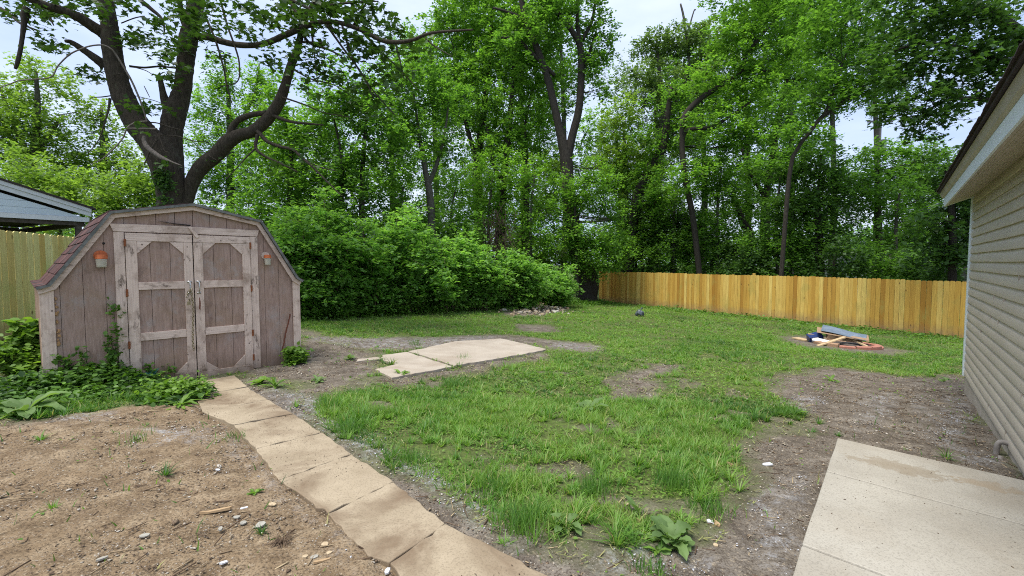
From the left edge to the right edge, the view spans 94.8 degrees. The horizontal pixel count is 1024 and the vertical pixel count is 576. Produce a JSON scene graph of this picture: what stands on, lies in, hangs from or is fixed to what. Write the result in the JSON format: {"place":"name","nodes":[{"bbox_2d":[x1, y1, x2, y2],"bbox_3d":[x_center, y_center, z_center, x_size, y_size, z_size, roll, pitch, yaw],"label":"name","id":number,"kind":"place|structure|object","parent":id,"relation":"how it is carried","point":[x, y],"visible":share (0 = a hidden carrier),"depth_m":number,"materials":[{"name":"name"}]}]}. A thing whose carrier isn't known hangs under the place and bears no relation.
{"place":"outdoors","nodes":[
{"label":"outdoors","id":0,"kind":"place"},
{"bbox_2d":[0,265,1023,575],"bbox_3d":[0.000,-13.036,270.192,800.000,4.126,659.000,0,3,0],"label":"ground","id":1,"kind":"structure","parent":0,"point":[50,527],"depth_m":3.50,"materials":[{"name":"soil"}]},
{"bbox_2d":[0,317,40,363],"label":"leafy sapling","id":2,"kind":"object","parent":1,"relation":"on","point":[24,333],"visible":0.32,"depth_m":5.86,"materials":[{"name":"green plant"}]},
{"bbox_2d":[0,340,41,375],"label":"leafy sapling","id":3,"kind":"object","parent":1,"relation":"on","point":[13,361],"visible":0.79,"depth_m":5.62,"materials":[{"name":"green plant"}]},
{"bbox_2d":[0,391,69,418],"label":"rhubarb like plant","id":4,"kind":"object","parent":1,"relation":"on","point":[11,404],"visible":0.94,"depth_m":4.37,"materials":[{"name":"green plant"}]},
{"bbox_2d":[0,230,74,340],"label":"wooden fence","id":5,"kind":"object","parent":1,"relation":"on","point":[26,258],"visible":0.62,"depth_m":8.12,"materials":[{"name":"brown wood"}]},
{"bbox_2d":[0,178,95,236],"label":"carport","id":6,"kind":"object","parent":1,"relation":"on","point":[21,205],"visible":0.65,"depth_m":11.63,"materials":[{"name":"grey"}]},
{"bbox_2d":[0,44,109,233],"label":"broadleaf tree","id":7,"kind":"object","parent":1,"relation":"on","point":[34,134],"visible":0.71,"depth_m":23.22,"materials":[{"name":"green plant"}]},
{"bbox_2d":[0,134,156,236],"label":"leafy shrub","id":8,"kind":"object","parent":1,"relation":"on","point":[66,187],"visible":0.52,"depth_m":18.33,"materials":[{"name":"green plant"}]},
{"bbox_2d":[31,89,154,208],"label":"broadleaf tree","id":9,"kind":"object","parent":1,"relation":"on","point":[104,147],"visible":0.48,"depth_m":24.25,"materials":[{"name":"green plant"}]},
{"bbox_2d":[0,297,221,406],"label":"ivy bed","id":10,"kind":"object","parent":1,"relation":"on","point":[108,377],"visible":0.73,"depth_m":5.23,"materials":[{"name":"green plant"}]},
{"bbox_2d":[120,375,201,395],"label":"leafy sapling","id":11,"kind":"object","parent":1,"relation":"on","point":[163,385],"visible":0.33,"depth_m":5.12,"materials":[{"name":"green plant"}]},
{"bbox_2d":[30,203,303,385],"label":"garden shed","id":12,"kind":"structure","parent":1,"relation":"on","point":[146,269],"depth_m":6.20,"materials":[{"name":"brown wood"}]},
{"bbox_2d":[123,233,196,380],"bbox_3d":[-4.517,0.280,6.085,0.089,1.950,0.715,3,4,44],"label":"door","id":13,"kind":"structure","parent":12,"relation":"in","point":[143,329],"depth_m":6.09,"materials":[{"name":"brown wood"}]},
{"bbox_2d":[193,235,254,377],"bbox_3d":[-4.018,0.252,6.606,0.089,1.950,0.710,3,4,44],"label":"door","id":14,"kind":"structure","parent":12,"relation":"in","point":[223,274],"depth_m":6.60,"materials":[{"name":"brown wood"}]},
{"bbox_2d":[155,370,215,396],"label":"leafy sapling","id":15,"kind":"object","parent":1,"relation":"on","point":[193,385],"visible":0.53,"depth_m":5.11,"materials":[{"name":"green plant"}]},
{"bbox_2d":[0,0,472,205],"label":"maple tree","id":16,"kind":"object","parent":1,"relation":"on","point":[162,148],"visible":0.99,"depth_m":10.56,"materials":[{"name":"green plant"}]},
{"bbox_2d":[183,50,309,214],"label":"poplar tree","id":17,"kind":"object","parent":1,"relation":"on","point":[233,158],"visible":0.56,"depth_m":26.05,"materials":[{"name":"green plant"}]},
{"bbox_2d":[213,189,306,237],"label":"leafy shrub","id":18,"kind":"object","parent":1,"relation":"on","point":[268,222],"visible":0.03,"depth_m":21.10,"materials":[{"name":"green plant"}]},
{"bbox_2d":[205,66,358,230],"bbox_3d":[-11.078,-5.013,22.848,7.708,10.912,4.958,0,3,0],"label":"broadleaf tree","id":19,"kind":"object","parent":1,"relation":"on","point":[287,130],"visible":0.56,"depth_m":22.20,"materials":[{"name":"green plant"}]},
{"bbox_2d":[279,341,314,364],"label":"leafy sapling","id":20,"kind":"object","parent":1,"relation":"on","point":[293,353],"visible":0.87,"depth_m":7.15,"materials":[{"name":"green plant"}]},
{"bbox_2d":[265,194,341,320],"bbox_3d":[-5.808,-0.792,12.927,3.416,3.509,3.242,-2,4,-36],"label":"hedge bush","id":21,"kind":"object","parent":1,"relation":"on","point":[288,243],"visible":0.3,"depth_m":12.64,"materials":[{"name":"green plant"}]},
{"bbox_2d":[294,102,380,231],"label":"background tree","id":22,"kind":"object","parent":1,"relation":"on","point":[329,122],"visible":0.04,"depth_m":43.57,"materials":[{"name":"green plant"}]},
{"bbox_2d":[289,182,393,317],"bbox_3d":[-5.234,-1.119,13.805,3.216,4.040,4.141,1,3,20],"label":"hedge bush","id":23,"kind":"object","parent":1,"relation":"on","point":[336,278],"visible":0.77,"depth_m":13.21,"materials":[{"name":"green plant"}]},
{"bbox_2d":[325,416,376,439],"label":"grass tuft","id":24,"kind":"object","parent":1,"relation":"on","point":[349,428],"visible":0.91,"depth_m":4.16,"materials":[{"name":"plant"}]},
{"bbox_2d":[278,48,428,241],"bbox_3d":[-7.334,-5.126,21.741,6.906,11.504,3.954,0,3,0],"label":"broadleaf tree","id":25,"kind":"object","parent":1,"relation":"on","point":[345,164],"visible":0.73,"depth_m":21.33,"materials":[{"name":"green plant"}]},
{"bbox_2d":[312,217,422,314],"bbox_3d":[-4.468,-0.682,14.810,3.234,3.172,4.519,2,4,29],"label":"hedge bush","id":26,"kind":"object","parent":1,"relation":"on","point":[378,278],"visible":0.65,"depth_m":14.35,"materials":[{"name":"green plant"}]},
{"bbox_2d":[197,375,546,575],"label":"path","id":27,"kind":"structure","parent":1,"relation":"on","point":[385,521],"depth_m":3.01,"materials":[{"name":"concrete"}]},
{"bbox_2d":[336,61,440,236],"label":"background tree","id":28,"kind":"object","parent":1,"relation":"on","point":[391,146],"visible":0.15,"depth_m":36.19,"materials":[{"name":"green plant"}]},
{"bbox_2d":[365,162,444,247],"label":"understory tree","id":29,"kind":"object","parent":1,"relation":"on","point":[424,220],"visible":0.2,"depth_m":24.59,"materials":[{"name":"green plant"}]},
{"bbox_2d":[368,198,445,312],"bbox_3d":[-3.634,-1.140,16.068,3.059,3.983,4.287,0,3,0],"label":"hedge bush","id":30,"kind":"object","parent":1,"relation":"on","point":[417,247],"visible":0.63,"depth_m":15.35,"materials":[{"name":"green plant"}]},
{"bbox_2d":[389,444,435,468],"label":"grass tuft","id":31,"kind":"object","parent":1,"relation":"on","point":[413,457],"visible":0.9,"depth_m":3.58,"materials":[{"name":"plant"}]},
{"bbox_2d":[376,352,451,379],"bbox_3d":[-1.719,1.198,7.268,1.131,0.136,1.719,-3,4,-40],"label":"concrete pad","id":32,"kind":"object","parent":1,"relation":"on","point":[413,364],"visible":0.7,"depth_m":7.08,"materials":[{"name":"concrete"}]},
{"bbox_2d":[357,45,488,262],"bbox_3d":[-4.488,-5.737,23.746,6.787,12.859,4.228,0,3,0],"label":"broadleaf tree","id":33,"kind":"object","parent":1,"relation":"on","point":[433,102],"visible":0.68,"depth_m":23.44,"materials":[{"name":"green plant"}]},
{"bbox_2d":[386,12,472,239],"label":"background tree","id":34,"kind":"object","parent":1,"relation":"on","point":[430,163],"visible":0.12,"depth_m":42.71,"materials":[{"name":"green plant"}]},
{"bbox_2d":[409,165,493,262],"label":"understory tree","id":35,"kind":"object","parent":1,"relation":"on","point":[452,196],"visible":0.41,"depth_m":25.56,"materials":[{"name":"green plant"}]},
{"bbox_2d":[414,236,490,312],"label":"hedge bush","id":36,"kind":"object","parent":1,"relation":"on","point":[451,284],"visible":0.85,"depth_m":16.34,"materials":[{"name":"green plant"}]},
{"bbox_2d":[403,0,529,262],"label":"broadleaf tree","id":37,"kind":"object","parent":1,"relation":"on","point":[450,22],"visible":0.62,"depth_m":28.78,"materials":[{"name":"green plant"}]},
{"bbox_2d":[428,0,520,233],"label":"background tree","id":38,"kind":"object","parent":1,"relation":"on","point":[466,175],"visible":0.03,"depth_m":40.83,"materials":[{"name":"green plant"}]},
{"bbox_2d":[409,338,545,367],"bbox_3d":[-0.645,1.186,8.848,1.890,0.198,2.711,3,4,43],"label":"concrete pad","id":39,"kind":"object","parent":1,"relation":"on","point":[483,351],"visible":0.74,"depth_m":8.55,"materials":[{"name":"concrete"}]},
{"bbox_2d":[434,226,521,310],"bbox_3d":[-1.241,-0.746,18.093,3.293,3.259,4.069,0,3,0],"label":"hedge bush","id":40,"kind":"object","parent":1,"relation":"on","point":[485,291],"visible":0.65,"depth_m":17.71,"materials":[{"name":"green plant"}]},
{"bbox_2d":[20,214,945,290],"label":"woods","id":41,"kind":"object","parent":1,"relation":"on","point":[863,238],"visible":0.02,"depth_m":51.09,"materials":[{"name":"green plant"}]},
{"bbox_2d":[445,148,528,251],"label":"understory tree","id":42,"kind":"object","parent":1,"relation":"on","point":[486,169],"visible":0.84,"depth_m":26.33,"materials":[{"name":"green plant"}]},
{"bbox_2d":[466,464,521,500],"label":"grass tuft","id":43,"kind":"object","parent":1,"relation":"on","point":[489,486],"visible":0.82,"depth_m":3.16,"materials":[{"name":"plant"}]},
{"bbox_2d":[0,302,1017,575],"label":"grass","id":44,"kind":"structure","parent":1,"relation":"on","point":[712,458],"depth_m":4.78,"materials":[{"name":"plant"}]},
{"bbox_2d":[0,342,1017,575],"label":"twig litter","id":45,"kind":"object","parent":1,"relation":"on","point":[223,501],"visible":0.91,"depth_m":3.57,"materials":[{"name":"wood"}]},
{"bbox_2d":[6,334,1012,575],"bbox_3d":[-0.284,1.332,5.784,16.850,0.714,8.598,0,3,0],"label":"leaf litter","id":46,"kind":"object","parent":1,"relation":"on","point":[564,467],"visible":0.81,"depth_m":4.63,"materials":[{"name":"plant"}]},
{"bbox_2d":[453,0,575,259],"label":"broadleaf tree","id":47,"kind":"object","parent":1,"relation":"on","point":[530,84],"visible":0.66,"depth_m":27.98,"materials":[{"name":"green plant"}]},
{"bbox_2d":[477,0,566,236],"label":"background tree","id":48,"kind":"object","parent":1,"relation":"on","point":[494,97],"visible":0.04,"depth_m":38.88,"materials":[{"name":"green plant"}]},
{"bbox_2d":[485,487,564,545],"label":"grass tuft","id":49,"kind":"object","parent":1,"relation":"on","point":[522,518],"visible":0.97,"depth_m":2.68,"materials":[{"name":"plant"}]},
{"bbox_2d":[482,244,569,310],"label":"hedge bush","id":50,"kind":"object","parent":1,"relation":"on","point":[530,291],"visible":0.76,"depth_m":18.99,"materials":[{"name":"green plant"}]},
{"bbox_2d":[58,343,996,573],"bbox_3d":[0.631,1.367,5.205,10.193,0.504,6.210,1,3,16],"label":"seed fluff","id":51,"kind":"object","parent":1,"relation":"on","point":[614,548],"visible":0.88,"depth_m":3.81,"materials":[{"name":"plant"}]},
{"bbox_2d":[490,148,571,263],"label":"understory tree","id":52,"kind":"object","parent":1,"relation":"on","point":[530,230],"visible":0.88,"depth_m":25.55,"materials":[{"name":"green plant"}]},
{"bbox_2d":[453,190,529,262],"bbox_3d":[-0.910,-2.444,24.580,4.187,5.510,2.904,-1,3,-23],"label":"vine tangle","id":53,"kind":"object","parent":52,"relation":"hanging from","point":[495,235],"visible":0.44,"depth_m":24.81,"materials":[{"name":"plant"}]},
{"bbox_2d":[506,228,570,274],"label":"leafy shrub","id":54,"kind":"object","parent":1,"relation":"on","point":[545,260],"visible":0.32,"depth_m":28.06,"materials":[{"name":"green plant"}]},
{"bbox_2d":[498,303,583,315],"bbox_3d":[0.923,0.877,19.539,4.758,0.347,4.407,-2,4,-33],"label":"rubble","id":55,"kind":"object","parent":1,"relation":"on","point":[544,309],"visible":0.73,"depth_m":18.79,"materials":[{"name":"stone"}]},
{"bbox_2d":[488,0,625,300],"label":"forked tree","id":56,"kind":"object","parent":1,"relation":"on","point":[544,13],"visible":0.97,"depth_m":26.20,"materials":[{"name":"green plant"}]},
{"bbox_2d":[537,263,585,306],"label":"hedge bush","id":57,"kind":"object","parent":1,"relation":"on","point":[564,291],"visible":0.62,"depth_m":21.43,"materials":[{"name":"green plant"}]},
{"bbox_2d":[512,0,615,278],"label":"background tree","id":58,"kind":"object","parent":1,"relation":"on","point":[566,101],"visible":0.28,"depth_m":36.89,"materials":[{"name":"green plant"}]},
{"bbox_2d":[550,512,582,535],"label":"burdock plant","id":59,"kind":"object","parent":1,"relation":"on","point":[577,527],"visible":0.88,"depth_m":2.70,"materials":[{"name":"green plant"}]},
{"bbox_2d":[533,153,642,303],"bbox_3d":[4.254,-3.177,25.485,6.266,8.254,3.635,0,3,0],"label":"ivy thicket","id":60,"kind":"object","parent":1,"relation":"on","point":[575,239],"visible":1,"depth_m":25.16,"materials":[{"name":"green plant"}]},
{"bbox_2d":[561,466,623,502],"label":"grass tuft","id":61,"kind":"object","parent":1,"relation":"on","point":[599,484],"visible":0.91,"depth_m":3.19,"materials":[{"name":"plant"}]},
{"bbox_2d":[519,89,672,271],"bbox_3d":[6.022,-6.287,32.569,11.700,14.432,4.794,0,3,0],"label":"broadleaf tree","id":62,"kind":"object","parent":1,"relation":"on","point":[616,123],"visible":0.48,"depth_m":32.08,"materials":[{"name":"green plant"}]},
{"bbox_2d":[574,97,667,266],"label":"background tree","id":63,"kind":"object","parent":1,"relation":"on","point":[589,118],"visible":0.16,"depth_m":44.00,"materials":[{"name":"green plant"}]},
{"bbox_2d":[300,296,960,340],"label":"undergrowth","id":64,"kind":"object","parent":1,"relation":"on","point":[426,307],"visible":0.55,"depth_m":15.68,"materials":[{"name":"green plant"}]},
{"bbox_2d":[598,216,669,273],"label":"leafy shrub","id":65,"kind":"object","parent":1,"relation":"on","point":[635,268],"visible":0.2,"depth_m":30.55,"materials":[{"name":"green plant"}]},
{"bbox_2d":[603,145,674,269],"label":"understory tree","id":66,"kind":"object","parent":1,"relation":"on","point":[638,166],"visible":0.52,"depth_m":30.25,"materials":[{"name":"green plant"}]},
{"bbox_2d":[622,540,671,575],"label":"grass tuft","id":67,"kind":"object","parent":1,"relation":"on","point":[659,562],"visible":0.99,"depth_m":2.37,"materials":[{"name":"plant"}]},
{"bbox_2d":[604,46,693,266],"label":"background tree","id":68,"kind":"object","parent":1,"relation":"on","point":[623,86],"visible":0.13,"depth_m":41.78,"materials":[{"name":"green plant"}]},
{"bbox_2d":[607,78,720,272],"bbox_3d":[9.905,-6.253,30.678,7.774,14.484,3.762,0,3,0],"label":"leaning tree","id":69,"kind":"object","parent":1,"relation":"on","point":[662,143],"visible":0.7,"depth_m":30.34,"materials":[{"name":"green plant"}]},
{"bbox_2d":[643,514,694,560],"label":"burdock plant","id":70,"kind":"object","parent":1,"relation":"on","point":[666,528],"visible":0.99,"depth_m":2.62,"materials":[{"name":"green plant"}]},
{"bbox_2d":[633,164,711,272],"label":"understory tree","id":71,"kind":"object","parent":1,"relation":"on","point":[666,200],"visible":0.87,"depth_m":28.51,"materials":[{"name":"green plant"}]},
{"bbox_2d":[632,453,712,499],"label":"grass tuft","id":72,"kind":"object","parent":1,"relation":"on","point":[670,480],"visible":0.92,"depth_m":3.34,"materials":[{"name":"plant"}]},
{"bbox_2d":[636,185,715,273],"bbox_3d":[10.285,-2.815,30.062,4.494,7.825,5.342,-1,3,-19],"label":"leafy shrub","id":73,"kind":"object","parent":1,"relation":"on","point":[670,270],"visible":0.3,"depth_m":29.52,"materials":[{"name":"green plant"}]},
{"bbox_2d":[620,3,741,268],"bbox_3d":[12.343,-9.760,34.417,9.131,21.475,5.054,0,3,0],"label":"broadleaf tree","id":74,"kind":"object","parent":1,"relation":"on","point":[690,37],"visible":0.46,"depth_m":33.75,"materials":[{"name":"green plant"}]},
{"bbox_2d":[650,26,752,264],"bbox_3d":[16.215,-10.367,40.474,8.953,22.805,5.993,0,3,0],"label":"background tree","id":75,"kind":"object","parent":1,"relation":"on","point":[689,153],"visible":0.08,"depth_m":39.89,"materials":[{"name":"green plant"}]},
{"bbox_2d":[680,485,739,524],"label":"grass tuft","id":76,"kind":"object","parent":1,"relation":"on","point":[710,508],"visible":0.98,"depth_m":3.00,"materials":[{"name":"plant"}]},
{"bbox_2d":[671,204,754,281],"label":"leafy shrub","id":77,"kind":"object","parent":1,"relation":"on","point":[704,260],"visible":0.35,"depth_m":27.32,"materials":[{"name":"green plant"}]},
{"bbox_2d":[672,138,754,274],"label":"understory tree","id":78,"kind":"object","parent":1,"relation":"on","point":[733,201],"visible":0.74,"depth_m":26.59,"materials":[{"name":"green plant"}]},
{"bbox_2d":[659,0,825,273],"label":"broadleaf tree","id":79,"kind":"object","parent":1,"relation":"on","point":[748,64],"visible":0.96,"depth_m":25.21,"materials":[{"name":"green plant"}]},
{"bbox_2d":[704,231,789,275],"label":"leafy shrub","id":80,"kind":"object","parent":1,"relation":"on","point":[750,261],"visible":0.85,"depth_m":24.52,"materials":[{"name":"green plant"}]},
{"bbox_2d":[697,0,803,274],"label":"background tree","id":81,"kind":"object","parent":1,"relation":"on","point":[734,154],"visible":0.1,"depth_m":38.02,"materials":[{"name":"green plant"}]},
{"bbox_2d":[707,0,843,274],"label":"broadleaf tree","id":82,"kind":"object","parent":1,"relation":"on","point":[766,192],"visible":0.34,"depth_m":29.25,"materials":[{"name":"green plant"}]},
{"bbox_2d":[733,146,826,275],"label":"understory tree","id":83,"kind":"object","parent":1,"relation":"on","point":[757,162],"visible":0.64,"depth_m":23.71,"materials":[{"name":"green plant"}]},
{"bbox_2d":[599,271,966,337],"bbox_3d":[10.658,0.467,21.335,0.165,2.270,19.062,-2,4,-33],"label":"wooden fence","id":84,"kind":"object","parent":1,"relation":"on","point":[816,300],"visible":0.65,"depth_m":19.02,"materials":[{"name":"yellow wood"}]},
{"bbox_2d":[744,218,833,285],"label":"leafy shrub","id":85,"kind":"object","parent":1,"relation":"on","point":[792,260],"visible":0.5,"depth_m":23.02,"materials":[{"name":"green plant"}]},
{"bbox_2d":[740,0,844,274],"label":"background tree","id":86,"kind":"object","parent":1,"relation":"on","point":[784,187],"visible":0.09,"depth_m":35.94,"materials":[{"name":"green plant"}]},
{"bbox_2d":[767,132,862,276],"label":"understory tree","id":87,"kind":"object","parent":1,"relation":"on","point":[828,143],"visible":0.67,"depth_m":22.40,"materials":[{"name":"green plant"}]},
{"bbox_2d":[757,147,874,275],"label":"broadleaf tree","id":88,"kind":"object","parent":1,"relation":"on","point":[804,208],"visible":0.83,"depth_m":22.47,"materials":[{"name":"green plant"}]},
{"bbox_2d":[783,0,882,292],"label":"background tree","id":89,"kind":"object","parent":1,"relation":"on","point":[831,120],"visible":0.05,"depth_m":42.95,"materials":[{"name":"green plant"}]},
{"bbox_2d":[790,221,886,278],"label":"leafy shrub","id":90,"kind":"object","parent":1,"relation":"on","point":[839,251],"visible":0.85,"depth_m":21.17,"materials":[{"name":"green plant"}]},
{"bbox_2d":[767,0,916,275],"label":"broadleaf tree","id":91,"kind":"object","parent":1,"relation":"on","point":[838,83],"visible":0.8,"depth_m":20.48,"materials":[{"name":"green plant"}]},
{"bbox_2d":[852,339,867,345],"bbox_3d":[8.724,1.384,11.790,0.070,0.036,0.800,-1,23,-23],"label":"lumber offcut","id":92,"kind":"object","parent":1,"relation":"on","point":[860,343],"visible":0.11,"depth_m":11.78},
{"bbox_2d":[825,335,862,342],"bbox_3d":[8.558,1.284,12.154,0.766,0.112,0.414,6,9,25],"label":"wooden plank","id":93,"kind":"object","parent":92,"relation":"on","point":[829,337],"visible":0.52,"depth_m":12.06,"materials":[{"name":"wood"}]},
{"bbox_2d":[817,327,869,341],"bbox_3d":[8.540,1.197,12.169,1.116,0.040,0.503,10,18,33],"label":"cardboard sheet","id":94,"kind":"object","parent":93,"relation":"on","point":[833,334],"visible":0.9,"depth_m":12.10,"materials":[{"name":"cardboard"}]},
{"bbox_2d":[821,325,866,340],"bbox_3d":[8.553,1.153,12.152,0.961,0.049,0.492,13,24,36],"label":"metal sheet","id":95,"kind":"object","parent":94,"relation":"on","point":[839,331],"visible":1,"depth_m":12.14,"materials":[{"name":"metal"}]},
{"bbox_2d":[824,4,924,277],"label":"background tree","id":96,"kind":"object","parent":1,"relation":"on","point":[876,132],"visible":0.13,"depth_m":41.14,"materials":[{"name":"green plant"}]},
{"bbox_2d":[821,133,954,299],"bbox_3d":[19.224,-3.035,23.854,7.319,9.335,3.198,0,3,0],"label":"broadleaf tree","id":97,"kind":"object","parent":1,"relation":"on","point":[867,151],"visible":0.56,"depth_m":23.50,"materials":[{"name":"green plant"}]},
{"bbox_2d":[842,234,935,317],"bbox_3d":[16.950,-0.440,21.068,3.988,4.137,3.982,-2,4,-33],"label":"leafy shrub","id":98,"kind":"object","parent":1,"relation":"on","point":[890,275],"visible":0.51,"depth_m":20.85,"materials":[{"name":"green plant"}]},
{"bbox_2d":[850,164,947,319],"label":"understory tree","id":99,"kind":"object","parent":1,"relation":"on","point":[898,207],"visible":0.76,"depth_m":21.80,"materials":[{"name":"green plant"}]},
{"bbox_2d":[793,438,1023,575],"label":"patio","id":100,"kind":"structure","parent":1,"relation":"on","point":[967,541],"depth_m":2.88,"materials":[{"name":"concrete"}]},
{"bbox_2d":[863,139,958,298],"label":"background tree","id":101,"kind":"object","parent":1,"relation":"on","point":[899,225],"visible":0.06,"depth_m":39.25,"materials":[{"name":"green plant"}]},
{"bbox_2d":[881,143,970,281],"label":"broadleaf tree","id":102,"kind":"object","parent":1,"relation":"on","point":[954,255],"visible":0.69,"depth_m":16.87,"materials":[{"name":"green plant"}]},
{"bbox_2d":[890,244,966,301],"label":"leafy shrub","id":103,"kind":"object","parent":1,"relation":"on","point":[937,275],"visible":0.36,"depth_m":18.61,"materials":[{"name":"green plant"}]},
{"bbox_2d":[846,0,1023,145],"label":"overhanging maple","id":104,"kind":"object","parent":1,"relation":"on","point":[982,56],"visible":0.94,"depth_m":13.96,"materials":[{"name":"green plant"}]},
{"bbox_2d":[905,143,969,300],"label":"background tree","id":105,"kind":"object","parent":1,"relation":"on","point":[948,160],"visible":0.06,"depth_m":37.69,"materials":[{"name":"green plant"}]},
{"bbox_2d":[936,40,1023,476],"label":"house","id":106,"kind":"structure","parent":1,"relation":"on","point":[985,173],"depth_m":4.64,"materials":[{"name":"beige"}]},
{"bbox_2d":[0,0,1023,262],"label":"sky","id":107,"kind":"structure","parent":0,"point":[635,15],"materials":[{"name":"white"}]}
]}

